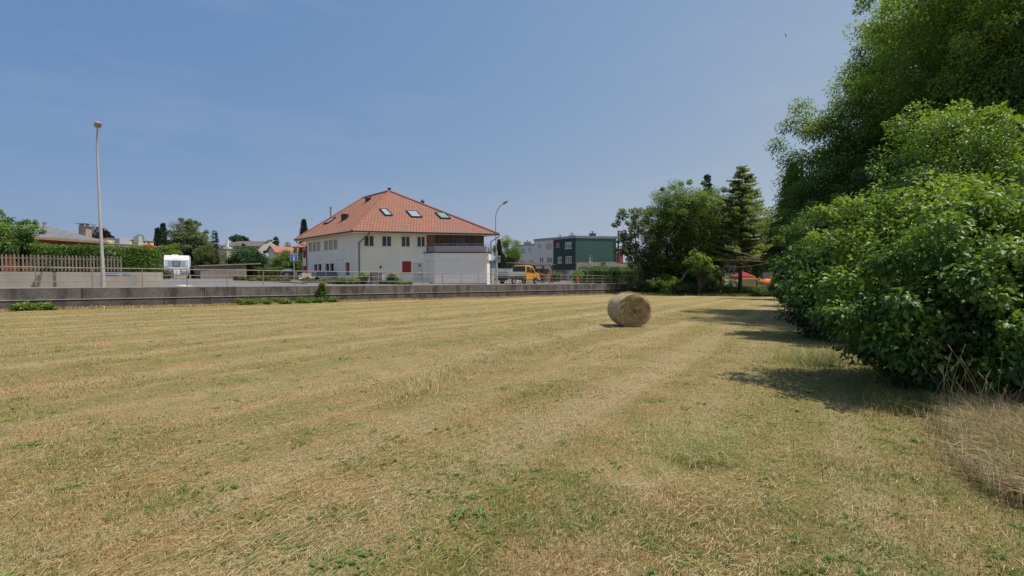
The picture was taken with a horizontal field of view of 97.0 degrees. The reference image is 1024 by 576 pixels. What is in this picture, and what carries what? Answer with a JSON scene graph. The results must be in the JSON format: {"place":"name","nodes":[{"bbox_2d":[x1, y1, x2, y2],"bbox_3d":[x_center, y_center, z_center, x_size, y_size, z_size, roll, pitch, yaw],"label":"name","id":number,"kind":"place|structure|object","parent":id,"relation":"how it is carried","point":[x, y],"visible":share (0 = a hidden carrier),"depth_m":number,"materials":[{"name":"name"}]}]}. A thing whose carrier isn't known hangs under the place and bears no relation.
{"place":"outdoors","nodes":[
{"label":"outdoors","id":0,"kind":"place"},
{"bbox_2d":[163,278,296,284],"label":"side road","id":1,"kind":"structure","parent":0,"point":[191,283],"depth_m":37.38,"materials":[{"name":"asphalt"}]},
{"bbox_2d":[164,254,190,278],"bbox_3d":[-38.150,-2.427,51.752,2.240,2.715,6.865,-1,2,-34],"label":"caravan","id":2,"kind":"object","parent":1,"relation":"on","point":[173,261],"visible":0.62,"depth_m":50.05,"materials":[{"name":"metal"}]},
{"bbox_2d":[0,283,621,287],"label":"road","id":3,"kind":"structure","parent":0,"point":[307,285],"depth_m":33.94,"materials":[{"name":"asphalt"}]},
{"bbox_2d":[498,265,540,283],"bbox_3d":[0.795,-1.527,51.403,5.480,2.075,2.350,-2,2,-45],"label":"flatbed truck","id":4,"kind":"object","parent":3,"relation":"on","point":[519,269],"visible":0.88,"depth_m":51.16,"materials":[{"name":"metal"}]},
{"bbox_2d":[172,276,761,282],"bbox_3d":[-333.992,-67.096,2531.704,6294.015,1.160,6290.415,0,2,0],"label":"village ground","id":5,"kind":"structure","parent":0,"point":[526,280],"depth_m":97.55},
{"bbox_2d":[0,272,162,286],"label":"garden wall","id":6,"kind":"structure","parent":5,"relation":"on","point":[117,276],"depth_m":25.06,"materials":[{"name":"concrete"}]},
{"bbox_2d":[0,254,121,271],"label":"picket fence","id":7,"kind":"object","parent":6,"relation":"on","point":[42,258],"visible":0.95,"depth_m":24.58,"materials":[{"name":"wood"}]},
{"bbox_2d":[94,121,105,286],"bbox_3d":[-21.399,-4.178,23.534,0.320,8.573,1.319,-1,2,-42],"label":"street lamp","id":8,"kind":"object","parent":5,"relation":"on","point":[97,125],"visible":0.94,"depth_m":23.93,"materials":[{"name":"paint"}]},
{"bbox_2d":[92,224,113,237],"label":"copper beech","id":9,"kind":"object","parent":5,"relation":"on","point":[95,234],"visible":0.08,"depth_m":114.32,"materials":[{"name":"brown plant"}]},
{"bbox_2d":[96,243,159,253],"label":"apartment house","id":10,"kind":"structure","parent":5,"relation":"on","point":[130,245],"depth_m":69.44,"materials":[{"name":"white paint"}]},
{"bbox_2d":[96,236,154,244],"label":"penthouse block","id":11,"kind":"structure","parent":10,"relation":"on","point":[138,240],"depth_m":70.84,"materials":[{"name":"white paint"}]},
{"bbox_2d":[153,227,159,245],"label":"columnar poplar","id":12,"kind":"object","parent":5,"relation":"on","point":[156,235],"visible":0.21,"depth_m":99.30,"materials":[{"name":"green plant"}]},
{"bbox_2d":[158,223,167,248],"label":"columnar poplar","id":13,"kind":"object","parent":5,"relation":"on","point":[163,228],"visible":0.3,"depth_m":97.34,"materials":[{"name":"green plant"}]},
{"bbox_2d":[159,243,183,276],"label":"leafy tree","id":14,"kind":"object","parent":5,"relation":"on","point":[170,248],"visible":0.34,"depth_m":73.49,"materials":[{"name":"green plant"}]},
{"bbox_2d":[160,217,210,277],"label":"birch tree","id":15,"kind":"object","parent":5,"relation":"on","point":[189,238],"visible":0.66,"depth_m":80.64,"materials":[{"name":"green plant"}]},
{"bbox_2d":[191,242,218,265],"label":"leafy tree","id":16,"kind":"object","parent":5,"relation":"on","point":[206,256],"visible":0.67,"depth_m":75.32,"materials":[{"name":"green plant"}]},
{"bbox_2d":[210,230,221,248],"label":"spruce","id":17,"kind":"object","parent":5,"relation":"on","point":[215,238],"visible":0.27,"depth_m":91.81,"materials":[{"name":"green plant"}]},
{"bbox_2d":[202,240,238,264],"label":"yellow house","id":18,"kind":"structure","parent":5,"relation":"on","point":[220,252],"depth_m":75.98,"materials":[{"name":"white paint"}]},
{"bbox_2d":[190,263,260,278],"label":"wooden shed","id":19,"kind":"structure","parent":5,"relation":"on","point":[229,268],"depth_m":53.22,"materials":[{"name":"wood"}]},
{"bbox_2d":[232,275,245,280],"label":"verge plant","id":20,"kind":"object","parent":5,"relation":"on","point":[239,278],"visible":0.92,"depth_m":43.36,"materials":[{"name":"green plant"}]},
{"bbox_2d":[228,234,251,242],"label":"umbrella pine","id":21,"kind":"object","parent":5,"relation":"on","point":[235,237],"visible":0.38,"depth_m":133.58,"materials":[{"name":"green plant"}]},
{"bbox_2d":[220,243,271,269],"bbox_3d":[-37.313,-3.806,63.865,6.832,5.201,5.987,0,2,0],"label":"bushy tree","id":22,"kind":"object","parent":5,"relation":"on","point":[244,255],"visible":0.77,"depth_m":62.76,"materials":[{"name":"green plant"}]},
{"bbox_2d":[218,241,276,257],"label":"long roof house","id":23,"kind":"structure","parent":5,"relation":"on","point":[261,246],"depth_m":100.16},
{"bbox_2d":[246,266,282,277],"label":"hedge","id":24,"kind":"object","parent":5,"relation":"on","point":[252,274],"visible":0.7,"depth_m":60.65,"materials":[{"name":"green plant"}]},
{"bbox_2d":[266,245,300,278],"bbox_3d":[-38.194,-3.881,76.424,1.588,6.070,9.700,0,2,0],"label":"gable house","id":25,"kind":"structure","parent":5,"relation":"on","point":[272,250],"depth_m":72.30,"materials":[{"name":"orange paint"}]},
{"bbox_2d":[269,249,302,273],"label":"leafy tree","id":26,"kind":"object","parent":5,"relation":"on","point":[283,255],"visible":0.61,"depth_m":69.13,"materials":[{"name":"green plant"}]},
{"bbox_2d":[281,268,297,277],"bbox_3d":[-32.372,-2.127,65.981,1.800,1.575,4.451,-1,2,-19],"label":"parked car","id":27,"kind":"object","parent":5,"relation":"on","point":[287,271],"visible":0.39,"depth_m":64.21,"materials":[{"name":"paint"}]},
{"bbox_2d":[290,254,297,285],"bbox_3d":[-14.806,-1.189,30.786,0.470,2.265,0.103,-1,2,-26],"label":"traffic sign","id":28,"kind":"object","parent":5,"relation":"on","point":[293,257],"visible":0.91,"depth_m":30.77,"materials":[{"name":"metal"}]},
{"bbox_2d":[293,248,302,278],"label":"leafy tree","id":29,"kind":"object","parent":5,"relation":"on","point":[295,251],"visible":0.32,"depth_m":71.73,"materials":[{"name":"green plant"}]},
{"bbox_2d":[293,242,305,272],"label":"red shutter house","id":30,"kind":"structure","parent":5,"relation":"on","point":[303,253],"depth_m":61.87,"materials":[{"name":"white paint"}]},
{"bbox_2d":[298,219,307,270],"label":"spruce","id":31,"kind":"object","parent":5,"relation":"on","point":[303,228],"visible":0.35,"depth_m":75.46,"materials":[{"name":"green plant"}]},
{"bbox_2d":[298,272,337,280],"bbox_3d":[-20.232,-1.204,47.315,3.600,0.944,1.500,-1,2,-38],"label":"flat trailer","id":32,"kind":"object","parent":5,"relation":"on","point":[319,274],"visible":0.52,"depth_m":46.86,"materials":[{"name":"white paint"}]},
{"bbox_2d":[334,277,360,283],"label":"shrub","id":33,"kind":"object","parent":5,"relation":"on","point":[348,279],"visible":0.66,"depth_m":38.28,"materials":[{"name":"green plant"}]},
{"bbox_2d":[355,273,369,283],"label":"shrub","id":34,"kind":"object","parent":5,"relation":"on","point":[365,277],"visible":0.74,"depth_m":39.44,"materials":[{"name":"green plant"}]},
{"bbox_2d":[370,273,383,283],"bbox_3d":[-12.051,-0.833,40.495,1.200,1.100,0.460,0,2,7],"label":"utility cabinet","id":35,"kind":"object","parent":5,"relation":"on","point":[373,276],"visible":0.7,"depth_m":40.30,"materials":[{"name":"metal"}]},
{"bbox_2d":[386,273,399,280],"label":"round shrub","id":36,"kind":"object","parent":5,"relation":"on","point":[390,277],"visible":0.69,"depth_m":40.68,"materials":[{"name":"green plant"}]},
{"bbox_2d":[294,188,499,283],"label":"white house","id":37,"kind":"structure","parent":5,"relation":"on","point":[388,230],"depth_m":46.07,"materials":[{"name":"orange tile"}]},
{"bbox_2d":[363,235,374,246],"bbox_3d":[-14.263,-4.664,45.248,1.079,1.138,0.383,0,2,-10],"label":"window","id":38,"kind":"structure","parent":37,"relation":"in","point":[369,240],"depth_m":45.26,"materials":[{"name":"white paint"}]},
{"bbox_2d":[382,236,390,246],"bbox_3d":[-12.591,-4.699,45.582,0.931,1.086,0.198,0,2,-3],"label":"window","id":39,"kind":"structure","parent":37,"relation":"in","point":[386,240],"depth_m":45.56,"materials":[{"name":"white paint"}]},
{"bbox_2d":[401,236,409,246],"bbox_3d":[-10.763,-4.708,45.907,0.857,1.086,0.185,0,2,-4],"label":"window","id":40,"kind":"structure","parent":37,"relation":"in","point":[405,240],"depth_m":45.88,"materials":[{"name":"white paint"}]},
{"bbox_2d":[413,263,422,280],"bbox_3d":[-9.586,-1.520,46.161,0.944,2.002,0.060,0,2,-10],"label":"door","id":41,"kind":"structure","parent":37,"relation":"in","point":[416,277],"depth_m":46.12,"materials":[{"name":"white paint"}]},
{"bbox_2d":[417,236,424,246],"bbox_3d":[-9.248,-4.715,46.176,0.815,1.086,0.178,0,2,-4],"label":"window","id":42,"kind":"structure","parent":37,"relation":"in","point":[420,239],"depth_m":46.15,"materials":[{"name":"white paint"}]},
{"bbox_2d":[497,239,502,268],"bbox_3d":[-1.581,-3.244,54.921,1.122,5.445,1.096,-1,2,-25],"label":"cypress","id":43,"kind":"object","parent":5,"relation":"on","point":[499,253],"visible":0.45,"depth_m":54.68,"materials":[{"name":"green plant"}]},
{"bbox_2d":[495,201,507,283],"bbox_3d":[-1.137,-4.808,48.748,0.345,8.951,1.942,-1,2,-44],"label":"street lamp","id":44,"kind":"object","parent":5,"relation":"on","point":[496,265],"visible":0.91,"depth_m":49.35,"materials":[{"name":"paint"}]},
{"bbox_2d":[491,234,522,268],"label":"maple tree","id":45,"kind":"object","parent":5,"relation":"on","point":[513,255],"visible":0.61,"depth_m":65.30,"materials":[{"name":"green plant"}]},
{"bbox_2d":[513,240,534,266],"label":"row house","id":46,"kind":"structure","parent":5,"relation":"on","point":[527,248],"depth_m":89.17,"materials":[{"name":"white paint"}]},
{"bbox_2d":[506,262,555,282],"bbox_3d":[3.099,-2.004,60.718,6.047,3.158,8.620,-1,2,-31],"label":"wood shelter","id":47,"kind":"object","parent":5,"relation":"on","point":[534,264],"visible":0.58,"depth_m":58.27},
{"bbox_2d":[534,234,571,279],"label":"pale row house","id":48,"kind":"structure","parent":5,"relation":"on","point":[543,250],"depth_m":85.67,"materials":[{"name":"white paint"}]},
{"bbox_2d":[569,269,584,282],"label":"round bush","id":49,"kind":"object","parent":5,"relation":"on","point":[575,274],"visible":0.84,"depth_m":59.79,"materials":[{"name":"green plant"}]},
{"bbox_2d":[553,231,618,280],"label":"green row house","id":50,"kind":"structure","parent":5,"relation":"on","point":[571,251],"depth_m":80.99,"materials":[{"name":"paint"}]},
{"bbox_2d":[576,262,626,272],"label":"terrace wall","id":51,"kind":"structure","parent":5,"relation":"on","point":[607,264],"depth_m":73.13,"materials":[{"name":"concrete"}]},
{"bbox_2d":[578,265,646,282],"bbox_3d":[14.403,-1.797,63.718,11.181,2.734,2.183,-1,2,-24],"label":"boundary hedge","id":52,"kind":"object","parent":5,"relation":"on","point":[627,276],"visible":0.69,"depth_m":62.79,"materials":[{"name":"green plant"}]},
{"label":"forecourt","id":53,"kind":"structure","parent":5,"relation":"on","visible":0},
{"bbox_2d":[491,268,520,282],"bbox_3d":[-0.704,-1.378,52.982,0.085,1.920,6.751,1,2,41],"label":"van","id":54,"kind":"object","parent":53,"relation":"on","point":[500,270],"visible":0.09,"depth_m":52.39,"materials":[{"name":"metal"}]},
{"bbox_2d":[534,269,554,281],"bbox_3d":[4.187,-1.607,59.566,0.980,1.851,3.595,1,2,44],"label":"firewood stack","id":55,"kind":"object","parent":53,"relation":"on","point":[547,272],"visible":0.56,"depth_m":59.21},
{"bbox_2d":[189,260,785,275],"bbox_3d":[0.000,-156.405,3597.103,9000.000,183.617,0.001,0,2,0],"label":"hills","id":56,"kind":"structure","parent":0,"point":[492,264],"depth_m":3596.94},
{"bbox_2d":[0,0,1016,287],"label":"sky","id":57,"kind":"structure","parent":0,"point":[253,119],"materials":[{"name":"blue"}]},
{"bbox_2d":[0,294,1023,575],"bbox_3d":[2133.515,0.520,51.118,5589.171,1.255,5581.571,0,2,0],"label":"ground","id":58,"kind":"structure","parent":0,"point":[720,304],"depth_m":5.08,"materials":[{"name":"plant"}]},
{"bbox_2d":[7,302,29,310],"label":"wall weed","id":59,"kind":"object","parent":58,"relation":"on","point":[17,307],"depth_m":20.92,"materials":[{"name":"green plant"}]},
{"bbox_2d":[21,301,40,310],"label":"wall weed","id":60,"kind":"object","parent":58,"relation":"on","point":[31,306],"depth_m":21.16,"materials":[{"name":"green plant"}]},
{"bbox_2d":[34,301,60,310],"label":"wall weed","id":61,"kind":"object","parent":58,"relation":"on","point":[44,306],"depth_m":21.53,"materials":[{"name":"green plant"}]},
{"bbox_2d":[230,298,254,304],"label":"wall weed","id":62,"kind":"object","parent":58,"relation":"on","point":[247,302],"depth_m":27.44,"materials":[{"name":"green plant"}]},
{"bbox_2d":[272,298,292,303],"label":"wall weed","id":63,"kind":"object","parent":58,"relation":"on","point":[287,301],"depth_m":29.05,"materials":[{"name":"green plant"}]},
{"bbox_2d":[294,296,310,303],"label":"wall weed","id":64,"kind":"object","parent":58,"relation":"on","point":[302,300],"depth_m":29.87,"materials":[{"name":"green plant"}]},
{"bbox_2d":[0,293,629,311],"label":"wall foot grass","id":65,"kind":"structure","parent":58,"relation":"on","point":[122,306],"depth_m":28.32,"materials":[{"name":"plant"}]},
{"bbox_2d":[306,297,323,302],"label":"wall weed","id":66,"kind":"object","parent":58,"relation":"on","point":[318,299],"depth_m":30.50,"materials":[{"name":"green plant"}]},
{"bbox_2d":[317,282,327,299],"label":"climbing plant","id":67,"kind":"object","parent":58,"relation":"on","point":[322,292],"visible":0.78,"depth_m":30.91,"materials":[{"name":"green plant"}]},
{"bbox_2d":[0,283,669,310],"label":"retaining wall","id":68,"kind":"structure","parent":58,"relation":"on","point":[77,297],"depth_m":28.47,"materials":[{"name":"concrete"}]},
{"bbox_2d":[0,266,619,287],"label":"railing","id":69,"kind":"object","parent":68,"relation":"on","point":[263,281],"visible":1,"depth_m":27.93,"materials":[{"name":"metal"}]},
{"bbox_2d":[373,344,541,399],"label":"uncut grass","id":70,"kind":"structure","parent":58,"relation":"on","point":[440,377],"depth_m":8.03,"materials":[{"name":"plant"}]},
{"bbox_2d":[0,303,1023,575],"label":"cut straw","id":71,"kind":"object","parent":58,"relation":"on","point":[428,475],"visible":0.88,"depth_m":3.66,"materials":[{"name":"plant"}]},
{"bbox_2d":[0,311,1023,575],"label":"weeds","id":72,"kind":"object","parent":58,"relation":"on","point":[504,491],"visible":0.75,"depth_m":3.22,"materials":[{"name":"green plant"}]},
{"bbox_2d":[606,291,651,327],"bbox_3d":[4.310,0.789,16.705,1.462,1.415,1.478,0,2,-4],"label":"hay bale","id":73,"kind":"object","parent":58,"relation":"on","point":[627,309],"visible":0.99,"depth_m":16.18,"materials":[{"name":"plant"}]},
{"bbox_2d":[574,323,686,331],"bbox_3d":[4.443,1.360,16.619,4.407,0.189,3.173,0,2,0],"label":"loose hay","id":74,"kind":"object","parent":58,"relation":"on","point":[640,327],"visible":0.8,"depth_m":16.21},
{"bbox_2d":[611,207,655,281],"bbox_3d":[15.291,-4.556,56.755,5.930,11.046,4.030,0,2,0],"label":"aspen tree","id":75,"kind":"object","parent":58,"relation":"on","point":[628,248],"visible":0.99,"depth_m":56.50,"materials":[{"name":"green plant"}]},
{"bbox_2d":[628,281,659,293],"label":"undergrowth bush","id":76,"kind":"object","parent":58,"relation":"on","point":[639,286],"visible":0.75,"depth_m":55.58,"materials":[{"name":"green plant"}]},
{"bbox_2d":[645,273,685,294],"bbox_3d":[18.675,-0.353,54.921,5.050,2.958,3.170,0,2,0],"label":"undergrowth bush","id":77,"kind":"object","parent":58,"relation":"on","point":[664,284],"visible":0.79,"depth_m":54.51,"materials":[{"name":"green plant"}]},
{"bbox_2d":[633,178,734,288],"bbox_3d":[21.957,-6.403,57.781,12.422,15.027,9.207,0,2,0],"label":"lime tree","id":78,"kind":"object","parent":58,"relation":"on","point":[679,225],"visible":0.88,"depth_m":56.19,"materials":[{"name":"green plant"}]},
{"bbox_2d":[668,281,705,295],"bbox_3d":[20.974,0.096,54.550,4.637,1.870,2.728,0,2,0],"label":"undergrowth bush","id":79,"kind":"object","parent":58,"relation":"on","point":[686,287],"visible":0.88,"depth_m":54.03,"materials":[{"name":"green plant"}]},
{"bbox_2d":[613,419,786,481],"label":"flattened grass","id":80,"kind":"structure","parent":58,"relation":"on","point":[699,448],"depth_m":4.42,"materials":[{"name":"plant"}]},
{"bbox_2d":[682,248,721,294],"bbox_3d":[22.475,-1.907,54.018,4.528,5.898,3.059,0,2,0],"label":"elder tree","id":81,"kind":"object","parent":58,"relation":"on","point":[706,269],"visible":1,"depth_m":53.64,"materials":[{"name":"green plant"}]},
{"bbox_2d":[702,287,717,292],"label":"undergrowth bush","id":82,"kind":"object","parent":58,"relation":"on","point":[710,290],"visible":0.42,"depth_m":56.58,"materials":[{"name":"green plant"}]},
{"bbox_2d":[700,173,724,280],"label":"spruce","id":83,"kind":"object","parent":58,"relation":"on","point":[707,177],"visible":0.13,"depth_m":65.42,"materials":[{"name":"green plant"}]},
{"bbox_2d":[707,196,739,284],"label":"poplar tree","id":84,"kind":"object","parent":58,"relation":"on","point":[722,267],"visible":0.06,"depth_m":65.34,"materials":[{"name":"green plant"}]},
{"bbox_2d":[712,283,736,289],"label":"undergrowth bush","id":85,"kind":"object","parent":58,"relation":"on","point":[726,286],"visible":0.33,"depth_m":57.59,"materials":[{"name":"green plant"}]},
{"bbox_2d":[718,271,737,286],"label":"undergrowth bush","id":86,"kind":"object","parent":58,"relation":"on","point":[732,281],"visible":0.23,"depth_m":72.04,"materials":[{"name":"green plant"}]},
{"bbox_2d":[707,165,773,293],"bbox_3d":[28.258,-6.964,55.830,8.052,16.103,8.568,1,2,27],"label":"larch","id":87,"kind":"object","parent":58,"relation":"on","point":[740,208],"visible":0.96,"depth_m":54.98,"materials":[{"name":"green plant"}]},
{"bbox_2d":[726,249,767,271],"bbox_3d":[26.374,-3.297,51.101,4.812,3.087,1.132,1,2,19],"label":"dead branch","id":88,"kind":"object","parent":87,"relation":"attached to","point":[749,260],"visible":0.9,"depth_m":50.87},
{"bbox_2d":[729,271,755,277],"bbox_3d":[32.544,-0.795,64.002,2.982,3.115,2.982,1,2,34],"label":"red parasol","id":89,"kind":"object","parent":58,"relation":"on","point":[745,275],"visible":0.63,"depth_m":63.00,"materials":[{"name":"fabric"}]},
{"bbox_2d":[717,195,781,286],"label":"broadleaf tree","id":90,"kind":"object","parent":58,"relation":"on","point":[757,270],"visible":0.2,"depth_m":67.05,"materials":[{"name":"green plant"}]},
{"bbox_2d":[742,278,756,287],"bbox_3d":[32.223,-0.290,62.014,2.050,2.196,1.000,0,2,0],"label":"covered table","id":91,"kind":"object","parent":58,"relation":"on","point":[750,282],"visible":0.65,"depth_m":61.60,"materials":[{"name":"yellow fabric"}]},
{"bbox_2d":[746,285,772,296],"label":"undergrowth bush","id":92,"kind":"object","parent":58,"relation":"on","point":[758,290],"visible":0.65,"depth_m":53.75,"materials":[{"name":"green plant"}]},
{"bbox_2d":[758,161,801,264],"bbox_3d":[26.917,-5.515,44.005,4.985,13.582,5.434,0,2,0],"label":"spruce","id":93,"kind":"object","parent":58,"relation":"on","point":[771,251],"visible":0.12,"depth_m":43.87,"materials":[{"name":"green plant"}]},
{"bbox_2d":[764,341,855,373],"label":"shaded grass","id":94,"kind":"structure","parent":58,"relation":"on","point":[818,357],"depth_m":9.34,"materials":[{"name":"plant"}]},
{"bbox_2d":[768,192,867,311],"bbox_3d":[13.947,-1.225,19.077,5.601,5.561,4.613,0,2,0],"label":"hazel shrub","id":95,"kind":"object","parent":58,"relation":"on","point":[775,231],"visible":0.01,"depth_m":19.40,"materials":[{"name":"green plant"}]},
{"bbox_2d":[766,191,921,342],"bbox_3d":[10.115,-0.617,13.607,5.467,4.643,3.699,-1,2,-35],"label":"hazel shrub","id":96,"kind":"object","parent":58,"relation":"on","point":[801,231],"visible":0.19,"depth_m":13.43,"materials":[{"name":"green plant"}]},
{"bbox_2d":[759,0,974,276],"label":"ash tree","id":97,"kind":"object","parent":58,"relation":"on","point":[819,185],"visible":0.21,"depth_m":22.91,"materials":[{"name":"green plant"}]},
{"bbox_2d":[768,170,1023,399],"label":"dogwood shrub","id":98,"kind":"object","parent":58,"relation":"on","point":[902,324],"visible":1,"depth_m":6.29,"materials":[{"name":"green plant"}]},
{"bbox_2d":[824,97,1023,293],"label":"hazel shrub","id":99,"kind":"object","parent":58,"relation":"on","point":[971,142],"visible":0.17,"depth_m":11.86,"materials":[{"name":"green plant"}]},
{"bbox_2d":[838,369,1022,422],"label":"shaded grass","id":100,"kind":"structure","parent":58,"relation":"on","point":[905,396],"depth_m":6.16,"materials":[{"name":"plant"}]},
{"bbox_2d":[840,0,1023,200],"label":"ash tree","id":101,"kind":"object","parent":58,"relation":"on","point":[924,28],"visible":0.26,"depth_m":18.98,"materials":[{"name":"green plant"}]},
{"bbox_2d":[876,165,1023,388],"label":"dogwood shrub","id":102,"kind":"object","parent":58,"relation":"on","point":[1003,190],"visible":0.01,"depth_m":7.53,"materials":[{"name":"green plant"}]},
{"bbox_2d":[888,371,1023,512],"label":"tall dry grass","id":103,"kind":"structure","parent":58,"relation":"on","point":[997,445],"depth_m":4.42,"materials":[{"name":"plant"}]},
{"bbox_2d":[903,0,1023,182],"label":"ash tree","id":104,"kind":"object","parent":58,"relation":"on","point":[1011,51],"visible":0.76,"depth_m":15.95,"materials":[{"name":"green plant"}]},
{"bbox_2d":[914,345,1022,424],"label":"seed stalks","id":105,"kind":"object","parent":58,"relation":"on","point":[975,389],"visible":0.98,"depth_m":5.04,"materials":[{"name":"plant"}]},
{"bbox_2d":[635,291,773,296],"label":"field edge grass","id":106,"kind":"structure","parent":0,"point":[703,294],"depth_m":53.98,"materials":[{"name":"plant"}]},
{"label":"garden ground","id":107,"kind":"structure","parent":0,"visible":0},
{"bbox_2d":[3,227,42,271],"bbox_3d":[-27.146,-2.015,24.861,1.904,2.666,1.979,1,2,35],"label":"garden bush","id":108,"kind":"object","parent":107,"relation":"on","point":[25,251],"visible":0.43,"depth_m":24.82,"materials":[{"name":"green plant"}]},
{"bbox_2d":[0,209,46,271],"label":"garden bush","id":109,"kind":"object","parent":107,"relation":"on","point":[5,225],"visible":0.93,"depth_m":24.46,"materials":[{"name":"green plant"}]},
{"bbox_2d":[2,222,108,271],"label":"veranda house","id":110,"kind":"structure","parent":107,"relation":"on","point":[52,235],"depth_m":37.52,"materials":[{"name":"grey tile"}]},
{"bbox_2d":[29,242,163,271],"bbox_3d":[-24.445,-1.695,28.029,4.537,1.872,7.952,0,2,0],"label":"clipped hedge","id":111,"kind":"object","parent":107,"relation":"on","point":[134,257],"visible":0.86,"depth_m":26.27,"materials":[{"name":"green plant"}]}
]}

